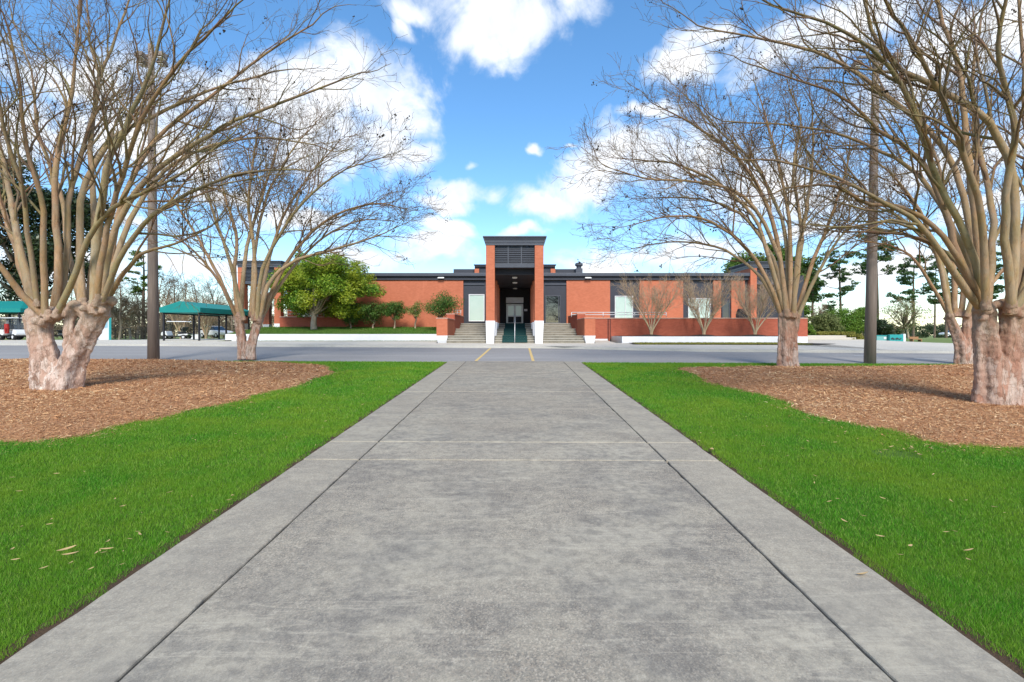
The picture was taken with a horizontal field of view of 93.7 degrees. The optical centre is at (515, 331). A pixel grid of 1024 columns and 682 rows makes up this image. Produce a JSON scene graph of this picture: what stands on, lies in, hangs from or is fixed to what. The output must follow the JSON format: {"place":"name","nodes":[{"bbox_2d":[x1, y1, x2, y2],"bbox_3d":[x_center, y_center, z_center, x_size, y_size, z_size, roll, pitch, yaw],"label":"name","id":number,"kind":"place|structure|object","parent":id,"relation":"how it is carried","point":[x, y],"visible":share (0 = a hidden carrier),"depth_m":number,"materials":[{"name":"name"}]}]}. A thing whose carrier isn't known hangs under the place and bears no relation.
{"place":"outdoors","nodes":[
{"label":"outdoors","id":0,"kind":"place"},
{"bbox_2d":[0,358,344,452],"bbox_3d":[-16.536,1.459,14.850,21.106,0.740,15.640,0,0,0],"label":"mulch","id":1,"kind":"object","parent":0,"point":[125,366],"visible":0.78,"depth_m":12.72,"materials":[{"name":"brown wood"}]},
{"bbox_2d":[134,43,168,358],"bbox_3d":[-16.620,-5.942,21.901,1.617,14.340,0.955,0,0,0],"label":"light pole","id":2,"kind":"object","parent":1,"relation":"on","point":[153,343],"visible":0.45,"depth_m":21.75,"materials":[{"name":"grey metal"}]},
{"bbox_2d":[0,0,410,390],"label":"crape myrtle","id":3,"kind":"object","parent":1,"relation":"on","point":[90,307],"visible":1,"depth_m":12.14,"materials":[{"name":"brown plant"}]},
{"bbox_2d":[77,58,451,359],"bbox_3d":[-11.458,-6.177,22.228,17.445,14.930,9.760,0,0,0],"label":"crape myrtle","id":4,"kind":"object","parent":1,"relation":"on","point":[259,303],"visible":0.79,"depth_m":21.81,"materials":[{"name":"brown plant"}]},
{"bbox_2d":[0,360,446,660],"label":"lawn","id":5,"kind":"structure","parent":0,"point":[69,570],"depth_m":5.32,"materials":[{"name":"plant"}]},
{"bbox_2d":[0,345,953,363],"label":"road","id":6,"kind":"structure","parent":0,"point":[344,354],"depth_m":24.69,"materials":[{"name":"grey asphalt"}]},
{"bbox_2d":[0,339,953,349],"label":"pavement","id":7,"kind":"structure","parent":0,"point":[859,345],"depth_m":31.71,"materials":[{"name":"grey concrete"}]},
{"bbox_2d":[0,317,17,339],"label":"golf cart","id":8,"kind":"object","parent":7,"relation":"on","point":[3,334],"visible":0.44,"depth_m":37.77,"materials":[{"name":"plastic"}]},
{"bbox_2d":[4,320,9,332],"bbox_3d":[-39.968,-0.401,37.651,0.319,1.021,0.385,0,0,-10],"label":"golf bag","id":9,"kind":"object","parent":8,"relation":"on","point":[6,328],"visible":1,"depth_m":37.63,"materials":[{"name":"fabric"}]},
{"bbox_2d":[0,317,25,339],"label":"golf cart","id":10,"kind":"object","parent":7,"relation":"on","point":[16,332],"visible":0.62,"depth_m":37.88,"materials":[{"name":"plastic"}]},
{"bbox_2d":[0,301,27,339],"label":"canopy","id":11,"kind":"object","parent":7,"relation":"on","point":[9,308],"visible":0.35,"depth_m":38.45,"materials":[{"name":"teal fabric"}]},
{"bbox_2d":[98,318,110,339],"bbox_3d":[-32.984,-0.290,38.200,1.240,1.860,0.980,0,0,38],"label":"kiosk","id":12,"kind":"object","parent":7,"relation":"on","point":[105,334],"visible":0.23,"depth_m":38.02,"materials":[{"name":"white"}]},
{"bbox_2d":[159,301,249,340],"bbox_3d":[-25.486,-0.838,40.025,3.095,3.036,7.250,0,0,0],"label":"canopy","id":13,"kind":"object","parent":7,"relation":"on","point":[215,310],"visible":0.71,"depth_m":37.48,"materials":[{"name":"teal fabric"}]},
{"bbox_2d":[225,334,436,340],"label":"wall","id":14,"kind":"structure","parent":7,"relation":"on","point":[340,337],"depth_m":38.00,"materials":[{"name":"white concrete"}]},
{"bbox_2d":[436,314,463,342],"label":"brick wall","id":15,"kind":"structure","parent":7,"relation":"on","point":[449,325],"depth_m":33.80,"materials":[{"name":"brick"}]},
{"bbox_2d":[447,323,583,342],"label":"entrance stairs","id":16,"kind":"structure","parent":7,"relation":"on","point":[552,333],"depth_m":37.55,"materials":[{"name":"beige concrete"}]},
{"bbox_2d":[502,335,526,341],"bbox_3d":[-0.075,0.478,34.087,1.760,0.473,1.685,0,0,0],"label":"stair mat","id":17,"kind":"object","parent":16,"relation":"on","point":[510,338],"visible":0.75,"depth_m":33.62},
{"bbox_2d":[504,329,525,334],"bbox_3d":[-0.075,-0.014,38.337,1.770,0.528,1.685,0,0,0],"label":"stair mat","id":18,"kind":"object","parent":16,"relation":"on","point":[517,331],"visible":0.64,"depth_m":37.88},
{"bbox_2d":[505,323,524,328],"bbox_3d":[-0.075,-0.524,41.807,1.720,0.508,1.725,0,0,0],"label":"stair mat","id":19,"kind":"object","parent":16,"relation":"on","point":[517,325],"visible":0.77,"depth_m":41.34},
{"bbox_2d":[237,236,803,343],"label":"clubhouse","id":20,"kind":"structure","parent":7,"relation":"on","point":[514,279],"depth_m":44.90,"materials":[{"name":"brick"}]},
{"bbox_2d":[469,294,484,320],"bbox_3d":[-3.675,-2.270,44.998,1.470,2.540,0.115,0,0,0],"label":"window","id":21,"kind":"structure","parent":20,"relation":"in","point":[476,301],"depth_m":44.99,"materials":[{"name":"white glass"}]},
{"bbox_2d":[507,305,514,322],"bbox_3d":[-0.463,-1.634,44.555,0.706,1.789,0.050,0,0,0],"label":"door","id":22,"kind":"structure","parent":20,"relation":"in","point":[510,308],"depth_m":44.55,"materials":[{"name":"glass"}]},
{"bbox_2d":[515,305,521,322],"bbox_3d":[0.255,-1.634,44.555,0.706,1.789,0.050,0,0,0],"label":"door","id":23,"kind":"structure","parent":20,"relation":"in","point":[518,308],"depth_m":44.55,"materials":[{"name":"glass"}]},
{"bbox_2d":[545,296,560,322],"bbox_3d":[3.465,-2.120,44.998,1.470,2.600,0.115,0,0,0],"label":"window","id":24,"kind":"structure","parent":20,"relation":"in","point":[552,303],"depth_m":44.99,"materials":[{"name":"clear glass"}]},
{"bbox_2d":[615,296,632,317],"bbox_3d":[10.125,-2.105,44.998,1.710,2.570,0.115,0,0,0],"label":"window","id":25,"kind":"structure","parent":20,"relation":"in","point":[621,305],"depth_m":44.99,"materials":[{"name":"white glass"}]},
{"bbox_2d":[688,298,710,317],"bbox_3d":[17.190,-2.000,44.998,2.100,2.360,0.115,0,0,0],"label":"window","id":26,"kind":"structure","parent":20,"relation":"in","point":[689,314],"depth_m":44.99,"materials":[{"name":"white glass"}]},
{"bbox_2d":[722,301,729,317],"bbox_3d":[19.680,-1.880,44.998,0.720,2.120,0.115,0,0,0],"label":"window","id":27,"kind":"structure","parent":20,"relation":"in","point":[726,308],"depth_m":44.99,"materials":[{"name":"grey glass"}]},
{"bbox_2d":[568,313,595,342],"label":"brick wall","id":28,"kind":"structure","parent":7,"relation":"on","point":[582,325],"depth_m":33.76,"materials":[{"name":"brick"}]},
{"bbox_2d":[571,312,666,316],"bbox_3d":[8.071,-1.372,37.600,7.480,0.388,0.060,0,0,0],"label":"railing","id":29,"kind":"object","parent":28,"relation":"on","point":[634,314],"visible":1,"depth_m":37.58,"materials":[{"name":"grey metal"}]},
{"bbox_2d":[595,318,807,340],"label":"brick wall","id":30,"kind":"structure","parent":7,"relation":"on","point":[606,328],"depth_m":37.00,"materials":[{"name":"red brick"}]},
{"bbox_2d":[611,334,807,342],"bbox_3d":[13.892,0.487,35.300,13.073,0.625,3.400,0,0,0],"label":"planter","id":31,"kind":"object","parent":7,"relation":"on","point":[648,338],"visible":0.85,"depth_m":33.60,"materials":[{"name":"concrete"}]},
{"bbox_2d":[609,267,692,333],"bbox_3d":[9.912,-2.167,35.249,5.911,5.024,4.190,0,0,0],"label":"myrtle","id":32,"kind":"object","parent":31,"relation":"in","point":[661,305],"visible":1,"depth_m":34.94,"materials":[{"name":"brown plant"}]},
{"bbox_2d":[672,265,741,333],"bbox_3d":[13.966,-2.274,35.438,4.580,5.240,5.630,0,0,15],"label":"myrtle","id":33,"kind":"object","parent":31,"relation":"in","point":[693,300],"visible":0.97,"depth_m":34.86,"materials":[{"name":"brown plant"}]},
{"bbox_2d":[729,270,807,333],"bbox_3d":[17.414,-2.044,35.367,5.336,4.781,5.112,0,0,-15],"label":"myrtle","id":34,"kind":"object","parent":31,"relation":"in","point":[763,296],"visible":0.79,"depth_m":34.95,"materials":[{"name":"brown plant"}]},
{"bbox_2d":[631,342,828,344],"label":"verge","id":35,"kind":"structure","parent":7,"relation":"on","point":[755,344],"depth_m":31.45,"materials":[{"name":"green plant"}]},
{"bbox_2d":[4,335,952,348],"bbox_3d":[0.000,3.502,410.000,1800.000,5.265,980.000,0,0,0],"label":"ground","id":36,"kind":"structure","parent":0,"point":[930,339],"depth_m":55.98,"materials":[{"name":"grey concrete"}]},
{"bbox_2d":[0,277,21,338],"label":"bare tree","id":37,"kind":"object","parent":36,"relation":"on","point":[6,315],"visible":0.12,"depth_m":61.77,"materials":[{"name":"brown plant"}]},
{"bbox_2d":[0,155,115,300],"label":"evergreen tree","id":38,"kind":"object","parent":36,"relation":"on","point":[34,233],"visible":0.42,"depth_m":44.38,"materials":[{"name":"green plant"}]},
{"bbox_2d":[54,319,63,337],"bbox_3d":[-39.597,-0.266,41.560,1.184,1.789,2.511,0,0,20],"label":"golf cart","id":39,"kind":"object","parent":36,"relation":"on","point":[59,333],"visible":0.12,"depth_m":41.73,"materials":[{"name":"plastic"}]},
{"bbox_2d":[111,273,138,337],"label":"bare tree","id":40,"kind":"object","parent":36,"relation":"on","point":[121,298],"visible":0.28,"depth_m":65.96,"materials":[{"name":"brown plant"}]},
{"bbox_2d":[111,297,142,339],"bbox_3d":[-43.846,-1.544,53.971,3.516,5.226,2.444,0,0,11],"label":"bare tree","id":41,"kind":"object","parent":36,"relation":"on","point":[129,329],"visible":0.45,"depth_m":53.87,"materials":[{"name":"brown plant"}]},
{"bbox_2d":[111,294,144,339],"bbox_3d":[-42.415,-1.544,51.938,3.516,5.226,2.444,0,0,20],"label":"bare tree","id":42,"kind":"object","parent":36,"relation":"on","point":[132,313],"visible":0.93,"depth_m":52.02,"materials":[{"name":"brown plant"}]},
{"bbox_2d":[111,327,146,338],"bbox_3d":[-45.248,0.100,56.000,6.671,1.400,0.100,0,0,0],"label":"wood fence","id":43,"kind":"object","parent":36,"relation":"on","point":[135,334],"visible":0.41,"depth_m":55.97,"materials":[{"name":"brown wood"}]},
{"bbox_2d":[117,275,146,338],"bbox_3d":[-48.658,-3.167,61.451,5.066,8.373,4.026,0,0,-10],"label":"bare tree","id":44,"kind":"object","parent":36,"relation":"on","point":[138,319],"visible":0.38,"depth_m":61.71,"materials":[{"name":"brown plant"}]},
{"bbox_2d":[121,250,162,338],"bbox_3d":[-46.679,-4.603,59.642,4.186,11.306,3.246,0,0,0],"label":"pine tree","id":45,"kind":"object","parent":36,"relation":"on","point":[138,289],"visible":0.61,"depth_m":59.84,"materials":[{"name":"green plant"}]},
{"bbox_2d":[0,302,285,337],"bbox_3d":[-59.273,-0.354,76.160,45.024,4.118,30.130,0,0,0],"label":"brush","id":46,"kind":"object","parent":36,"relation":"on","point":[60,327],"visible":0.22,"depth_m":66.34,"materials":[{"name":"plant"}]},
{"bbox_2d":[134,296,161,328],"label":"bare tree","id":47,"kind":"object","parent":36,"relation":"on","point":[144,309],"visible":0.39,"depth_m":57.45,"materials":[{"name":"brown plant"}]},
{"bbox_2d":[139,269,182,337],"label":"bare tree","id":48,"kind":"object","parent":36,"relation":"on","point":[161,318],"visible":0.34,"depth_m":66.06,"materials":[{"name":"brown plant"}]},
{"bbox_2d":[146,274,185,330],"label":"bare tree","id":49,"kind":"object","parent":36,"relation":"on","point":[171,283],"visible":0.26,"depth_m":70.14,"materials":[{"name":"brown plant"}]},
{"bbox_2d":[161,321,192,338],"bbox_3d":[-33.087,-0.165,47.011,2.511,1.789,1.184,0,0,-10],"label":"golf cart","id":50,"kind":"object","parent":36,"relation":"on","point":[183,334],"visible":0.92,"depth_m":46.64,"materials":[{"name":"plastic"}]},
{"bbox_2d":[161,270,197,337],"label":"bare tree","id":51,"kind":"object","parent":36,"relation":"on","point":[184,290],"visible":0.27,"depth_m":81.84,"materials":[{"name":"brown plant"}]},
{"bbox_2d":[159,294,200,338],"bbox_3d":[-36.889,-1.698,52.685,4.158,5.158,3.832,0,0,-38],"label":"bare myrtle","id":52,"kind":"object","parent":36,"relation":"on","point":[183,318],"visible":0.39,"depth_m":52.66,"materials":[{"name":"beige plant"}]},
{"bbox_2d":[167,280,195,320],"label":"bare tree","id":53,"kind":"object","parent":36,"relation":"on","point":[181,297],"visible":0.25,"depth_m":77.40,"materials":[{"name":"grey plant"}]},
{"bbox_2d":[172,276,215,333],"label":"bare tree","id":54,"kind":"object","parent":36,"relation":"on","point":[192,288],"visible":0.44,"depth_m":65.84,"materials":[{"name":"brown plant"}]},
{"bbox_2d":[186,297,224,338],"bbox_3d":[-37.127,-1.698,57.888,3.832,5.158,4.158,0,0,-6],"label":"bare myrtle","id":55,"kind":"object","parent":36,"relation":"on","point":[206,326],"visible":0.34,"depth_m":57.83,"materials":[{"name":"beige plant"}]},
{"bbox_2d":[193,284,220,337],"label":"bare tree","id":56,"kind":"object","parent":36,"relation":"on","point":[207,299],"visible":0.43,"depth_m":71.85,"materials":[{"name":"grey plant"}]},
{"bbox_2d":[191,272,225,337],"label":"bare tree","id":57,"kind":"object","parent":36,"relation":"on","point":[213,292],"visible":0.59,"depth_m":77.24,"materials":[{"name":"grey plant"}]},
{"bbox_2d":[200,326,232,337],"bbox_3d":[-38.783,-0.011,62.006,4.508,1.519,1.804,0,0,25],"label":"parked car","id":58,"kind":"object","parent":36,"relation":"on","point":[213,331],"visible":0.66,"depth_m":61.16,"materials":[{"name":"white metal"}]},
{"bbox_2d":[207,287,229,323],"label":"bare tree","id":59,"kind":"object","parent":36,"relation":"on","point":[221,299],"visible":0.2,"depth_m":84.28,"materials":[{"name":"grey plant"}]},
{"bbox_2d":[212,289,233,329],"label":"bare tree","id":60,"kind":"object","parent":36,"relation":"on","point":[231,321],"visible":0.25,"depth_m":67.96,"materials":[{"name":"grey plant"}]},
{"bbox_2d":[0,343,953,352],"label":"kerb","id":61,"kind":"structure","parent":36,"relation":"on","point":[618,348],"depth_m":30.11,"materials":[{"name":"grey concrete"}]},
{"bbox_2d":[721,242,824,303],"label":"evergreen tree","id":62,"kind":"object","parent":36,"relation":"on","point":[759,258],"visible":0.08,"depth_m":80.56,"materials":[{"name":"green plant"}]},
{"bbox_2d":[804,304,812,325],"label":"bushy tree","id":63,"kind":"object","parent":36,"relation":"on","point":[807,311],"visible":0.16,"depth_m":55.55,"materials":[{"name":"green plant"}]},
{"bbox_2d":[808,324,815,334],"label":"round shrub","id":64,"kind":"object","parent":36,"relation":"on","point":[811,331],"visible":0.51,"depth_m":40.67,"materials":[{"name":"green plant"}]},
{"bbox_2d":[807,300,828,320],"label":"bare tree","id":65,"kind":"object","parent":36,"relation":"on","point":[822,306],"visible":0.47,"depth_m":55.24,"materials":[{"name":"green plant"}]},
{"bbox_2d":[800,266,850,321],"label":"pine tree","id":66,"kind":"object","parent":36,"relation":"on","point":[811,300],"visible":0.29,"depth_m":77.27,"materials":[{"name":"green plant"}]},
{"bbox_2d":[808,311,844,331],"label":"bushy tree","id":67,"kind":"object","parent":36,"relation":"on","point":[824,322],"visible":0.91,"depth_m":49.41,"materials":[{"name":"green plant"}]},
{"bbox_2d":[809,250,860,308],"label":"pine tree","id":68,"kind":"object","parent":36,"relation":"on","point":[842,278],"visible":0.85,"depth_m":74.40,"materials":[{"name":"green plant"}]},
{"bbox_2d":[808,335,863,339],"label":"wall","id":69,"kind":"structure","parent":36,"relation":"on","point":[827,337],"depth_m":39.10,"materials":[{"name":"beige concrete"}]},
{"bbox_2d":[816,331,854,334],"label":"hedge","id":70,"kind":"object","parent":69,"relation":"on","point":[829,333],"visible":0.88,"depth_m":40.64,"materials":[{"name":"green plant"}]},
{"bbox_2d":[823,307,864,334],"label":"bushy tree","id":71,"kind":"object","parent":36,"relation":"on","point":[842,314],"visible":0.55,"depth_m":51.29,"materials":[{"name":"green plant"}]},
{"bbox_2d":[842,333,863,338],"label":"hedge","id":72,"kind":"object","parent":36,"relation":"on","point":[859,336],"visible":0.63,"depth_m":39.21,"materials":[{"name":"green plant"}]},
{"bbox_2d":[850,306,877,334],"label":"bushy tree","id":73,"kind":"object","parent":36,"relation":"on","point":[863,315],"visible":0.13,"depth_m":53.62,"materials":[{"name":"green plant"}]},
{"bbox_2d":[847,233,903,319],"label":"pine tree","id":74,"kind":"object","parent":36,"relation":"on","point":[880,257],"visible":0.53,"depth_m":89.81,"materials":[{"name":"green plant"}]},
{"bbox_2d":[877,335,887,340],"bbox_3d":[30.758,0.590,40.400,1.110,0.652,0.460,0,0,0],"label":"utility box","id":75,"kind":"object","parent":36,"relation":"on","point":[883,337],"visible":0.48,"depth_m":40.20,"materials":[{"name":"teal metal"}]},
{"bbox_2d":[808,322,961,337],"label":"woods","id":76,"kind":"object","parent":36,"relation":"on","point":[928,330],"visible":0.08,"depth_m":315.40,"materials":[{"name":"green plant"}]},
{"bbox_2d":[877,319,893,334],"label":"bushy tree","id":77,"kind":"object","parent":36,"relation":"on","point":[884,327],"visible":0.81,"depth_m":49.52,"materials":[{"name":"green plant"}]},
{"bbox_2d":[888,334,905,340],"bbox_3d":[31.727,0.553,40.000,1.320,0.800,0.280,0,0,0],"label":"utility sign","id":78,"kind":"object","parent":36,"relation":"on","point":[901,337],"visible":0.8,"depth_m":39.88,"materials":[{"name":"teal metal"}]},
{"bbox_2d":[886,297,920,338],"bbox_3d":[50.163,-1.773,62.217,3.867,5.748,2.689,0,0,34],"label":"bare tree","id":79,"kind":"object","parent":36,"relation":"on","point":[907,321],"visible":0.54,"depth_m":61.97,"materials":[{"name":"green plant"}]},
{"bbox_2d":[877,298,939,334],"bbox_3d":[46.708,-1.695,57.641,5.408,5.310,6.646,0,0,-39],"label":"bushy tree","id":80,"kind":"object","parent":36,"relation":"on","point":[904,323],"visible":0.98,"depth_m":57.41,"materials":[{"name":"green plant"}]},
{"bbox_2d":[885,254,940,336],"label":"pine tree","id":81,"kind":"object","parent":36,"relation":"on","point":[903,279],"visible":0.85,"depth_m":84.81,"materials":[{"name":"green plant"}]},
{"bbox_2d":[916,261,951,337],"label":"pine tree","id":82,"kind":"object","parent":36,"relation":"on","point":[931,268],"visible":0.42,"depth_m":109.82,"materials":[{"name":"green plant"}]},
{"bbox_2d":[922,250,961,337],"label":"pine tree","id":83,"kind":"object","parent":36,"relation":"on","point":[930,300],"visible":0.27,"depth_m":80.92,"materials":[{"name":"green plant"}]},
{"bbox_2d":[959,240,1004,298],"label":"pine tree","id":84,"kind":"object","parent":36,"relation":"on","point":[997,290],"visible":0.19,"depth_m":87.16,"materials":[{"name":"green plant"}]},
{"bbox_2d":[994,252,1004,290],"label":"pine tree","id":85,"kind":"object","parent":36,"relation":"on","point":[996,286],"visible":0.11,"depth_m":82.09,"materials":[{"name":"green plant"}]},
{"bbox_2d":[0,361,1023,681],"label":"path","id":86,"kind":"structure","parent":0,"point":[512,521],"depth_m":3.69,"materials":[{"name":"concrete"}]},
{"bbox_2d":[0,0,1023,334],"label":"sky","id":87,"kind":"structure","parent":0,"point":[489,85],"materials":[{"name":"blue"}]},
{"bbox_2d":[582,362,1023,669],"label":"lawn","id":88,"kind":"structure","parent":0,"point":[900,453],"depth_m":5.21,"materials":[{"name":"plant"}]},
{"bbox_2d":[661,363,1023,454],"bbox_3d":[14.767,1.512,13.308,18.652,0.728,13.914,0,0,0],"label":"mulch","id":89,"kind":"object","parent":88,"relation":"on","point":[921,368],"visible":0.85,"depth_m":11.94,"materials":[{"name":"brown wood"}]},
{"bbox_2d":[547,23,918,365],"bbox_3d":[8.626,-6.386,19.604,15.273,15.645,8.944,0,0,0],"label":"crape myrtle","id":90,"kind":"object","parent":89,"relation":"on","point":[789,307],"visible":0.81,"depth_m":18.84,"materials":[{"name":"brown plant"}]},
{"bbox_2d":[632,0,1023,405],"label":"crape myrtle","id":91,"kind":"object","parent":89,"relation":"on","point":[998,360],"visible":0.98,"depth_m":9.90,"materials":[{"name":"brown plant"}]},
{"bbox_2d":[791,17,1023,363],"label":"crape myrtle","id":92,"kind":"object","parent":89,"relation":"on","point":[962,344],"visible":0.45,"depth_m":20.13,"materials":[{"name":"brown plant"}]},
{"bbox_2d":[851,45,903,363],"bbox_3d":[15.474,-5.396,20.601,1.617,13.768,0.955,0,0,0],"label":"light pole","id":93,"kind":"object","parent":88,"relation":"on","point":[870,335],"visible":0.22,"depth_m":20.46,"materials":[{"name":"grey metal"}]},
{"bbox_2d":[909,337,921,341],"bbox_3d":[36.667,0.669,44.025,0.840,0.480,0.450,0,0,0],"label":"bench","id":94,"kind":"object","parent":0,"point":[912,339],"visible":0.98,"depth_m":44.08,"materials":[{"name":"brown wood"}]},
{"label":"lawn bank","id":95,"kind":"structure","parent":0,"visible":0},
{"bbox_2d":[279,316,358,327],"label":"brick wall","id":96,"kind":"structure","parent":95,"relation":"on","point":[295,321],"depth_m":43.88,"materials":[{"name":"red brick"}]},
{"bbox_2d":[266,250,386,329],"bbox_3d":[-16.479,-3.553,41.704,10.302,7.249,7.273,0,0,0],"label":"evergreen tree","id":97,"kind":"object","parent":95,"relation":"on","point":[324,281],"visible":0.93,"depth_m":40.29,"materials":[{"name":"green plant"}]},
{"bbox_2d":[229,326,436,333],"bbox_3d":[-14.306,-0.178,41.095,17.531,0.742,5.746,0,0,0],"label":"ground cover","id":98,"kind":"object","parent":95,"relation":"on","point":[349,330],"visible":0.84,"depth_m":40.57,"materials":[{"name":"green plant"}]},
{"bbox_2d":[337,301,362,327],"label":"tree","id":99,"kind":"object","parent":95,"relation":"on","point":[350,321],"visible":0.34,"depth_m":42.42,"materials":[{"name":"green plant"}]},
{"bbox_2d":[355,300,384,327],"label":"tree","id":100,"kind":"object","parent":95,"relation":"on","point":[371,313],"visible":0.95,"depth_m":42.26,"materials":[{"name":"green plant"}]},
{"bbox_2d":[379,300,407,327],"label":"tree","id":101,"kind":"object","parent":95,"relation":"on","point":[394,309],"visible":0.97,"depth_m":42.38,"materials":[{"name":"green plant"}]},
{"bbox_2d":[405,300,422,327],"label":"tree","id":102,"kind":"object","parent":95,"relation":"on","point":[415,311],"visible":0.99,"depth_m":42.53,"materials":[{"name":"green plant"}]},
{"bbox_2d":[420,289,464,317],"bbox_3d":[-6.287,-1.660,40.516,3.576,3.729,4.128,0,0,-19],"label":"tree","id":103,"kind":"object","parent":95,"relation":"on","point":[441,305],"visible":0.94,"depth_m":39.72,"materials":[{"name":"green plant"}]},
{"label":"verge","id":104,"kind":"structure","parent":0,"visible":0},
{"bbox_2d":[247,340,436,340],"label":"ground cover","id":105,"kind":"object","parent":104,"relation":"on","point":[351,340],"visible":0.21,"depth_m":37.71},
{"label":"terrace","id":106,"kind":"structure","parent":0,"visible":0},
{"bbox_2d":[736,309,746,317],"bbox_3d":[18.241,-1.295,38.500,1.000,1.150,0.500,0,0,0],"label":"covered grill","id":107,"kind":"object","parent":106,"relation":"on","point":[738,315],"visible":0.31,"depth_m":38.27,"materials":[{"name":"plastic"}]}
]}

